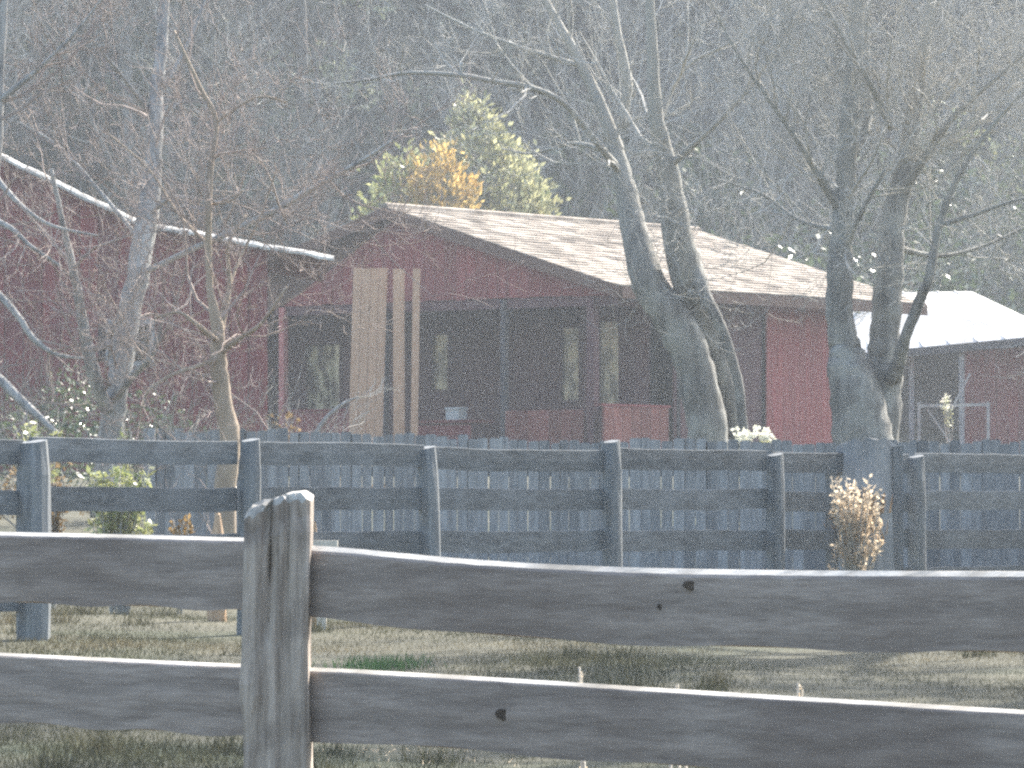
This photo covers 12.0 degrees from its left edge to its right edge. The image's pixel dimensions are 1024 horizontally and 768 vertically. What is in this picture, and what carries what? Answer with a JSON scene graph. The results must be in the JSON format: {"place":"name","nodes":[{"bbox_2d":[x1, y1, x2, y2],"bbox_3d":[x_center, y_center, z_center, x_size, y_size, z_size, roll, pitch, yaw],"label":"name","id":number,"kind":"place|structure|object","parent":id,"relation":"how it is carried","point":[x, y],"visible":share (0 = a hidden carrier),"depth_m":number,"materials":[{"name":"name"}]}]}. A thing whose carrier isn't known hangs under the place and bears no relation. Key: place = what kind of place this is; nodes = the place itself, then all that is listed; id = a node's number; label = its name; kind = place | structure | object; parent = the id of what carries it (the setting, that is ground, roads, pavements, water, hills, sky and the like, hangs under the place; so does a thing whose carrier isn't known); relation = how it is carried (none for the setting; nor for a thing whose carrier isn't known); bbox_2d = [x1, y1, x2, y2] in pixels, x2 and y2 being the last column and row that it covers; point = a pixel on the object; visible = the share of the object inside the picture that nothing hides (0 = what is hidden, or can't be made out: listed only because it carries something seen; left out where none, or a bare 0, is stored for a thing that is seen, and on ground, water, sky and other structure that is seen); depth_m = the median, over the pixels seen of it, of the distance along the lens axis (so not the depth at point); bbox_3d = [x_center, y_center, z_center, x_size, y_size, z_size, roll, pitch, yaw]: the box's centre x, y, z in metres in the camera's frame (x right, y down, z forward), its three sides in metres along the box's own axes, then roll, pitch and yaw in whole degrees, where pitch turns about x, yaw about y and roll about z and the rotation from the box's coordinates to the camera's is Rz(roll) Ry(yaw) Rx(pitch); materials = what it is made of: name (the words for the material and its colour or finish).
{"place":"outdoors","nodes":[
{"label":"outdoors","id":0,"kind":"place"},
{"bbox_2d":[0,0,1023,767],"bbox_3d":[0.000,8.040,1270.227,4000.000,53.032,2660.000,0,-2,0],"label":"ground","id":1,"kind":"structure","parent":0,"point":[76,524],"depth_m":26.49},
{"bbox_2d":[0,334,66,489],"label":"bush","id":2,"kind":"object","parent":1,"relation":"on","point":[8,423],"visible":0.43,"depth_m":49.77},
{"bbox_2d":[13,421,62,486],"bbox_3d":[-3.690,0.973,37.980,0.404,1.372,0.338,0,-2,0],"label":"leafy sprig","id":3,"kind":"object","parent":1,"relation":"on","point":[30,430],"visible":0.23,"depth_m":37.92,"materials":[{"name":"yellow plant"}]},
{"bbox_2d":[3,0,108,185],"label":"leafy tree","id":4,"kind":"object","parent":1,"relation":"on","point":[74,132],"visible":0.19,"depth_m":98.46,"materials":[{"name":"grey plant"}]},
{"bbox_2d":[0,275,112,486],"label":"bush","id":5,"kind":"object","parent":1,"relation":"on","point":[70,411],"visible":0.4,"depth_m":52.84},
{"bbox_2d":[51,475,68,608],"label":"dry plant","id":6,"kind":"object","parent":1,"relation":"on","point":[56,524],"visible":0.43,"depth_m":33.55,"materials":[{"name":"beige plant"}]},
{"bbox_2d":[4,0,121,185],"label":"leafy tree","id":7,"kind":"object","parent":1,"relation":"on","point":[38,98],"visible":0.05,"depth_m":102.26,"materials":[{"name":"grey plant"}]},
{"bbox_2d":[0,384,142,527],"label":"bush","id":8,"kind":"object","parent":1,"relation":"on","point":[58,465],"visible":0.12,"depth_m":46.89,"materials":[{"name":"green plant"}]},
{"bbox_2d":[4,34,144,179],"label":"hillside tree","id":9,"kind":"object","parent":1,"relation":"on","point":[62,130],"visible":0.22,"depth_m":97.53,"materials":[{"name":"grey plant"}]},
{"bbox_2d":[2,0,180,219],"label":"bare tree","id":10,"kind":"object","parent":1,"relation":"on","point":[20,136],"visible":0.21,"depth_m":96.15,"materials":[{"name":"grey plant"}]},
{"bbox_2d":[3,0,192,136],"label":"hillside tree","id":11,"kind":"object","parent":1,"relation":"on","point":[43,39],"visible":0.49,"depth_m":92.45,"materials":[{"name":"grey plant"}]},
{"bbox_2d":[4,0,193,169],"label":"hillside tree","id":12,"kind":"object","parent":1,"relation":"on","point":[13,81],"visible":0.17,"depth_m":97.43,"materials":[{"name":"grey plant"}]},
{"bbox_2d":[7,2,207,216],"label":"bare tree","id":13,"kind":"object","parent":1,"relation":"on","point":[106,80],"visible":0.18,"depth_m":98.46,"materials":[{"name":"grey plant"}]},
{"bbox_2d":[0,0,234,489],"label":"bare tree","id":14,"kind":"object","parent":1,"relation":"on","point":[15,394],"visible":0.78,"depth_m":41.64,"materials":[{"name":"grey plant"}]},
{"bbox_2d":[82,464,157,614],"bbox_3d":[-2.652,1.049,32.993,0.511,1.085,0.363,0,-2,0],"label":"green bush","id":15,"kind":"object","parent":1,"relation":"on","point":[114,522],"visible":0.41,"depth_m":32.94,"materials":[{"name":"green plant"}]},
{"bbox_2d":[6,0,240,197],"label":"tree","id":16,"kind":"object","parent":1,"relation":"on","point":[108,54],"visible":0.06,"depth_m":104.16,"materials":[{"name":"grey plant"}]},
{"bbox_2d":[9,0,292,228],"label":"bare tree","id":17,"kind":"object","parent":1,"relation":"on","point":[70,140],"visible":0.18,"depth_m":98.37,"materials":[{"name":"grey plant"}]},
{"bbox_2d":[0,153,333,471],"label":"barn","id":18,"kind":"structure","parent":1,"relation":"on","point":[256,361],"depth_m":62.27,"materials":[{"name":"red paint"}]},
{"bbox_2d":[83,0,280,282],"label":"bare tree","id":19,"kind":"object","parent":1,"relation":"on","point":[168,121],"visible":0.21,"depth_m":93.28,"materials":[{"name":"grey plant"}]},
{"bbox_2d":[59,307,307,520],"bbox_3d":[-3.529,0.326,48.760,2.196,2.241,2.419,-1,-2,44],"label":"bush","id":20,"kind":"object","parent":1,"relation":"on","point":[128,435],"visible":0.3,"depth_m":48.92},
{"bbox_2d":[115,16,273,271],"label":"leafy tree","id":21,"kind":"object","parent":1,"relation":"on","point":[193,112],"visible":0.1,"depth_m":97.04,"materials":[{"name":"grey plant"}]},
{"bbox_2d":[36,56,359,239],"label":"hillside shrub","id":22,"kind":"object","parent":1,"relation":"on","point":[276,224],"visible":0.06,"depth_m":101.57,"materials":[{"name":"grey plant"}]},
{"bbox_2d":[4,0,403,233],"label":"hillside tree","id":23,"kind":"object","parent":1,"relation":"on","point":[126,67],"visible":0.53,"depth_m":91.48,"materials":[{"name":"grey plant"}]},
{"bbox_2d":[75,0,354,245],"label":"hillside tree","id":24,"kind":"object","parent":1,"relation":"on","point":[226,207],"visible":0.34,"depth_m":94.77,"materials":[{"name":"grey plant"}]},
{"bbox_2d":[133,354,298,528],"bbox_3d":[-2.918,0.622,45.774,1.814,1.830,1.647,0,-2,-7],"label":"bush","id":25,"kind":"object","parent":1,"relation":"on","point":[236,414],"visible":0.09,"depth_m":45.72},
{"bbox_2d":[207,513,226,621],"bbox_3d":[-1.904,1.213,31.481,0.132,0.758,0.135,0,-2,0],"label":"log end","id":26,"kind":"object","parent":1,"relation":"on","point":[214,615],"visible":0.28,"depth_m":31.45,"materials":[{"name":"brown wood"}]},
{"bbox_2d":[0,0,448,534],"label":"bare tree","id":27,"kind":"object","parent":1,"relation":"on","point":[220,347],"visible":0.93,"depth_m":37.03,"materials":[{"name":"beige plant"}]},
{"bbox_2d":[0,0,525,517],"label":"bare tree","id":28,"kind":"object","parent":1,"relation":"on","point":[146,244],"visible":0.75,"depth_m":42.65,"materials":[{"name":"grey plant"}]},
{"bbox_2d":[97,0,455,243],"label":"bare tree","id":29,"kind":"object","parent":1,"relation":"on","point":[255,192],"visible":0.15,"depth_m":101.21,"materials":[{"name":"grey plant"}]},
{"bbox_2d":[174,0,413,246],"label":"hillside tree","id":30,"kind":"object","parent":1,"relation":"on","point":[292,64],"visible":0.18,"depth_m":100.96,"materials":[{"name":"grey plant"}]},
{"bbox_2d":[181,0,433,244],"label":"bare tree","id":31,"kind":"object","parent":1,"relation":"on","point":[351,96],"visible":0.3,"depth_m":95.87,"materials":[{"name":"grey plant"}]},
{"bbox_2d":[149,0,475,246],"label":"hillside tree","id":32,"kind":"object","parent":1,"relation":"on","point":[302,6],"visible":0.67,"depth_m":92.92,"materials":[{"name":"grey plant"}]},
{"bbox_2d":[240,349,384,487],"bbox_3d":[-2.228,0.498,52.231,1.995,1.726,2.281,0,-2,-18],"label":"bush","id":33,"kind":"object","parent":1,"relation":"on","point":[288,415],"visible":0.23,"depth_m":51.94,"materials":[{"name":"brown plant"}]},
{"bbox_2d":[250,0,423,187],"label":"tree","id":34,"kind":"object","parent":1,"relation":"on","point":[357,183],"visible":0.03,"depth_m":107.27,"materials":[{"name":"grey plant"}]},
{"bbox_2d":[196,0,490,224],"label":"bare tree","id":35,"kind":"object","parent":1,"relation":"on","point":[390,92],"visible":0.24,"depth_m":103.13,"materials":[{"name":"grey plant"}]},
{"bbox_2d":[169,0,531,233],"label":"hillside tree","id":36,"kind":"object","parent":1,"relation":"on","point":[325,203],"visible":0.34,"depth_m":96.43,"materials":[{"name":"grey plant"}]},
{"bbox_2d":[349,268,387,442],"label":"leaning boards","id":37,"kind":"object","parent":1,"relation":"on","point":[366,357],"visible":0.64,"depth_m":71.42,"materials":[{"name":"brown wood"}]},
{"bbox_2d":[275,0,469,225],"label":"tree","id":38,"kind":"object","parent":1,"relation":"on","point":[386,135],"visible":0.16,"depth_m":103.04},
{"bbox_2d":[311,649,446,671],"bbox_3d":[-0.698,1.459,25.484,0.736,0.133,1.108,0,-2,0],"label":"grass tuft","id":39,"kind":"object","parent":1,"relation":"on","point":[375,665],"visible":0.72,"depth_m":25.43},
{"bbox_2d":[349,137,446,219],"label":"olive shrub","id":40,"kind":"object","parent":1,"relation":"on","point":[390,187],"visible":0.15,"depth_m":85.40,"materials":[{"name":"green plant"}]},
{"bbox_2d":[393,269,404,435],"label":"leaning board","id":41,"kind":"object","parent":1,"relation":"on","point":[398,360],"visible":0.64,"depth_m":71.27,"materials":[{"name":"brown wood"}]},
{"bbox_2d":[411,269,419,436],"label":"leaning board","id":42,"kind":"object","parent":1,"relation":"on","point":[415,352],"visible":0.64,"depth_m":71.12,"materials":[{"name":"brown wood"}]},
{"bbox_2d":[311,0,524,201],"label":"hillside tree","id":43,"kind":"object","parent":1,"relation":"on","point":[467,60],"visible":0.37,"depth_m":96.94,"materials":[{"name":"grey plant"}]},
{"bbox_2d":[344,0,525,188],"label":"hillside tree","id":44,"kind":"object","parent":1,"relation":"on","point":[410,13],"visible":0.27,"depth_m":106.56,"materials":[{"name":"grey plant"}]},
{"bbox_2d":[398,135,490,209],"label":"golden shrub","id":45,"kind":"object","parent":1,"relation":"on","point":[454,189],"visible":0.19,"depth_m":84.88,"materials":[{"name":"yellow plant"}]},
{"bbox_2d":[347,0,579,151],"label":"evergreen tree","id":46,"kind":"object","parent":1,"relation":"on","point":[435,110],"visible":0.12,"depth_m":107.01,"materials":[{"name":"grey plant"}]},
{"bbox_2d":[355,0,587,144],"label":"tree","id":47,"kind":"object","parent":1,"relation":"on","point":[511,78],"visible":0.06,"depth_m":108.11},
{"bbox_2d":[370,0,596,141],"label":"hillside tree","id":48,"kind":"object","parent":1,"relation":"on","point":[444,4],"visible":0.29,"depth_m":104.80,"materials":[{"name":"grey plant"}]},
{"bbox_2d":[402,78,571,215],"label":"broadleaf evergreen","id":49,"kind":"object","parent":1,"relation":"on","point":[531,195],"visible":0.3,"depth_m":86.33,"materials":[{"name":"green plant"}]},
{"bbox_2d":[415,0,569,157],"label":"leafy tree","id":50,"kind":"object","parent":1,"relation":"on","point":[495,60],"visible":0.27,"depth_m":105.15,"materials":[{"name":"grey plant"}]},
{"bbox_2d":[414,44,595,214],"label":"tree","id":51,"kind":"object","parent":1,"relation":"on","point":[567,154],"visible":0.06,"depth_m":98.90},
{"bbox_2d":[0,490,1023,767],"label":"post and rail fence","id":52,"kind":"object","parent":1,"relation":"on","point":[280,580],"visible":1,"depth_m":9.88,"materials":[{"name":"grey wood"}]},
{"bbox_2d":[0,437,1023,640],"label":"rail fence","id":53,"kind":"object","parent":1,"relation":"on","point":[33,500],"visible":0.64,"depth_m":31.77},
{"bbox_2d":[423,0,658,123],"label":"hillside shrub","id":54,"kind":"object","parent":1,"relation":"on","point":[537,102],"visible":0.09,"depth_m":110.31,"materials":[{"name":"grey plant"}]},
{"bbox_2d":[453,0,634,195],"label":"hillside tree","id":55,"kind":"object","parent":1,"relation":"on","point":[514,16],"visible":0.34,"depth_m":100.86,"materials":[{"name":"grey plant"}]},
{"bbox_2d":[454,0,657,147],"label":"evergreen tree","id":56,"kind":"object","parent":1,"relation":"on","point":[549,76],"visible":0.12,"depth_m":109.07,"materials":[{"name":"grey plant"}]},
{"bbox_2d":[459,0,658,165],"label":"leafy tree","id":57,"kind":"object","parent":1,"relation":"on","point":[555,63],"visible":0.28,"depth_m":107.23,"materials":[{"name":"grey plant"}]},
{"bbox_2d":[140,0,1021,521],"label":"twin trunk tree","id":58,"kind":"object","parent":1,"relation":"on","point":[712,396],"visible":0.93,"depth_m":47.89,"materials":[{"name":"grey plant"}]},
{"bbox_2d":[143,428,1023,569],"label":"picket fence","id":59,"kind":"object","parent":1,"relation":"on","point":[312,476],"visible":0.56,"depth_m":39.19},
{"bbox_2d":[267,202,927,451],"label":"house","id":60,"kind":"structure","parent":1,"relation":"on","point":[539,359],"depth_m":73.84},
{"bbox_2d":[303,342,341,412],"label":"window","id":61,"kind":"structure","parent":60,"relation":"in","point":[325,361],"depth_m":76.51,"materials":[{"name":"grey glass"}]},
{"bbox_2d":[429,332,450,391],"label":"window","id":62,"kind":"structure","parent":60,"relation":"in","point":[440,345],"depth_m":75.04,"materials":[{"name":"grey glass"}]},
{"bbox_2d":[409,420,493,448],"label":"storage chest","id":63,"kind":"object","parent":60,"relation":"on","point":[471,429],"visible":0.41,"depth_m":72.89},
{"bbox_2d":[559,325,581,402],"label":"window","id":64,"kind":"structure","parent":60,"relation":"in","point":[570,337],"depth_m":73.47,"materials":[{"name":"grey glass"}]},
{"bbox_2d":[599,319,621,410],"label":"window","id":65,"kind":"structure","parent":60,"relation":"in","point":[611,339],"depth_m":72.98,"materials":[{"name":"grey glass"}]},
{"bbox_2d":[435,0,768,230],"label":"tree","id":66,"kind":"object","parent":1,"relation":"on","point":[562,187],"visible":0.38,"depth_m":97.23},
{"bbox_2d":[497,44,706,223],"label":"hillside shrub","id":67,"kind":"object","parent":1,"relation":"on","point":[591,180],"visible":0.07,"depth_m":99.29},
{"bbox_2d":[549,147,698,222],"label":"hillside shrub","id":68,"kind":"object","parent":1,"relation":"on","point":[580,216],"visible":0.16,"depth_m":97.08,"materials":[{"name":"grey plant"}]},
{"bbox_2d":[543,0,774,222],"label":"hillside tree","id":69,"kind":"object","parent":1,"relation":"on","point":[642,75],"visible":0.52,"depth_m":98.43,"materials":[{"name":"grey plant"}]},
{"bbox_2d":[570,133,771,236],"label":"hillside shrub","id":70,"kind":"object","parent":1,"relation":"on","point":[650,193],"visible":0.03,"depth_m":89.73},
{"bbox_2d":[654,0,696,159],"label":"hillside tree","id":71,"kind":"object","parent":1,"relation":"on","point":[682,28],"visible":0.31,"depth_m":107.05,"materials":[{"name":"grey plant"}]},
{"bbox_2d":[569,0,782,181],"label":"hillside tree","id":72,"kind":"object","parent":1,"relation":"on","point":[611,45],"visible":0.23,"depth_m":105.86,"materials":[{"name":"grey plant"}]},
{"bbox_2d":[658,0,699,144],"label":"hillside tree","id":73,"kind":"object","parent":1,"relation":"on","point":[665,17],"visible":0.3,"depth_m":104.66,"materials":[{"name":"grey plant"}]},
{"bbox_2d":[587,44,841,231],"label":"hillside shrub","id":74,"kind":"object","parent":1,"relation":"on","point":[700,169],"visible":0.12,"depth_m":100.79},
{"bbox_2d":[594,0,847,230],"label":"hillside tree","id":75,"kind":"object","parent":1,"relation":"on","point":[713,47],"visible":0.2,"depth_m":102.29,"materials":[{"name":"grey plant"}]},
{"bbox_2d":[629,0,833,166],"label":"leafy tree","id":76,"kind":"object","parent":1,"relation":"on","point":[697,46],"visible":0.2,"depth_m":106.65,"materials":[{"name":"grey plant"}]},
{"bbox_2d":[594,100,877,312],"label":"hillside shrub","id":77,"kind":"object","parent":1,"relation":"on","point":[810,261],"visible":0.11,"depth_m":88.97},
{"bbox_2d":[730,425,775,483],"bbox_3d":[1.989,0.973,39.992,0.402,1.300,0.316,0,-2,0],"label":"flowering shrub","id":78,"kind":"object","parent":1,"relation":"on","point":[764,435],"visible":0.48,"depth_m":39.98,"materials":[{"name":"white plant"}]},
{"bbox_2d":[650,113,862,270],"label":"hillside shrub","id":79,"kind":"object","parent":1,"relation":"on","point":[772,242],"visible":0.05,"depth_m":87.77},
{"bbox_2d":[683,0,839,260],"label":"hillside tree","id":80,"kind":"object","parent":1,"relation":"on","point":[799,31],"visible":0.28,"depth_m":97.88,"materials":[{"name":"grey plant"}]},
{"bbox_2d":[546,0,1023,445],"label":"multi stem tree","id":81,"kind":"object","parent":1,"relation":"on","point":[865,400],"visible":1,"depth_m":45.97,"materials":[{"name":"grey plant"}]},
{"bbox_2d":[685,0,892,141],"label":"leafy tree","id":82,"kind":"object","parent":1,"relation":"on","point":[724,1],"visible":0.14,"depth_m":108.08,"materials":[{"name":"grey plant"}]},
{"bbox_2d":[687,0,890,125],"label":"hillside shrub","id":83,"kind":"object","parent":1,"relation":"on","point":[862,86],"visible":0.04,"depth_m":108.77,"materials":[{"name":"grey plant"}]},
{"bbox_2d":[604,2,976,272],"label":"hillside shrub","id":84,"kind":"object","parent":1,"relation":"on","point":[706,174],"visible":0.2,"depth_m":93.86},
{"bbox_2d":[680,29,906,226],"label":"hillside shrub","id":85,"kind":"object","parent":1,"relation":"on","point":[793,197],"visible":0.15,"depth_m":101.83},
{"bbox_2d":[827,473,884,570],"bbox_3d":[2.433,1.114,34.376,0.418,0.966,0.337,0,-2,0],"label":"dry shoot","id":86,"kind":"object","parent":1,"relation":"on","point":[853,540],"visible":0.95,"depth_m":34.34,"materials":[{"name":"beige plant"}]},
{"bbox_2d":[727,84,990,272],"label":"hillside shrub","id":87,"kind":"object","parent":1,"relation":"on","point":[912,197],"visible":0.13,"depth_m":98.83,"materials":[{"name":"grey plant"}]},
{"bbox_2d":[735,155,989,292],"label":"hillside shrub","id":88,"kind":"object","parent":1,"relation":"on","point":[947,280],"visible":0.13,"depth_m":89.31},
{"bbox_2d":[823,437,902,570],"bbox_3d":[2.529,1.022,35.148,0.582,1.274,0.498,0,-2,0],"label":"tree stump","id":89,"kind":"object","parent":1,"relation":"on","point":[881,460],"visible":0.29,"depth_m":35.06,"materials":[{"name":"grey wood"}]},
{"bbox_2d":[769,70,974,229],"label":"hillside shrub","id":90,"kind":"object","parent":1,"relation":"on","point":[877,163],"visible":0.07,"depth_m":101.56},
{"bbox_2d":[728,5,1021,296],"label":"hillside shrub","id":91,"kind":"object","parent":1,"relation":"on","point":[919,195],"visible":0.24,"depth_m":94.03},
{"bbox_2d":[824,12,1023,278],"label":"hillside shrub","id":92,"kind":"object","parent":1,"relation":"on","point":[988,162],"visible":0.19,"depth_m":97.59,"materials":[{"name":"grey plant"}]},
{"bbox_2d":[832,0,1023,180],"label":"hillside tree","id":93,"kind":"object","parent":1,"relation":"on","point":[877,42],"visible":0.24,"depth_m":102.19,"materials":[{"name":"grey plant"}]},
{"bbox_2d":[853,290,1023,452],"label":"shed","id":94,"kind":"structure","parent":1,"relation":"on","point":[957,338],"depth_m":83.89,"materials":[{"name":"pale metal"},{"name":"red paint"},{"name":"pale grey paint"}]},
{"bbox_2d":[866,86,1023,313],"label":"hillside shrub","id":95,"kind":"object","parent":1,"relation":"on","point":[982,280],"visible":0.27,"depth_m":91.55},
{"bbox_2d":[870,0,1023,262],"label":"hillside tree","id":96,"kind":"object","parent":1,"relation":"on","point":[981,71],"visible":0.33,"depth_m":98.03,"materials":[{"name":"grey plant"}]},
{"bbox_2d":[873,59,1023,248],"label":"hillside shrub","id":97,"kind":"object","parent":1,"relation":"on","point":[977,172],"visible":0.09,"depth_m":99.69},
{"bbox_2d":[881,0,1021,174],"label":"hillside tree","id":98,"kind":"object","parent":1,"relation":"on","point":[1016,12],"visible":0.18,"depth_m":103.69,"materials":[{"name":"grey plant"}]},
{"bbox_2d":[917,373,989,447],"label":"pen gate","id":99,"kind":"structure","parent":1,"relation":"on","point":[920,405],"depth_m":79.95,"materials":[{"name":"metal"}]},
{"bbox_2d":[904,187,1023,315],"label":"hillside shrub","id":100,"kind":"object","parent":1,"relation":"on","point":[960,273],"visible":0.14,"depth_m":94.69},
{"bbox_2d":[979,147,1023,313],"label":"hillside shrub","id":101,"kind":"object","parent":1,"relation":"on","point":[1017,252],"visible":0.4,"depth_m":93.10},
{"bbox_2d":[0,604,1023,767],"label":"grass","id":102,"kind":"structure","parent":0,"point":[204,751],"depth_m":25.22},
{"bbox_2d":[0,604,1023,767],"bbox_3d":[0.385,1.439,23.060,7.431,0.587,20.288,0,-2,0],"label":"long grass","id":103,"kind":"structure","parent":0,"point":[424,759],"depth_m":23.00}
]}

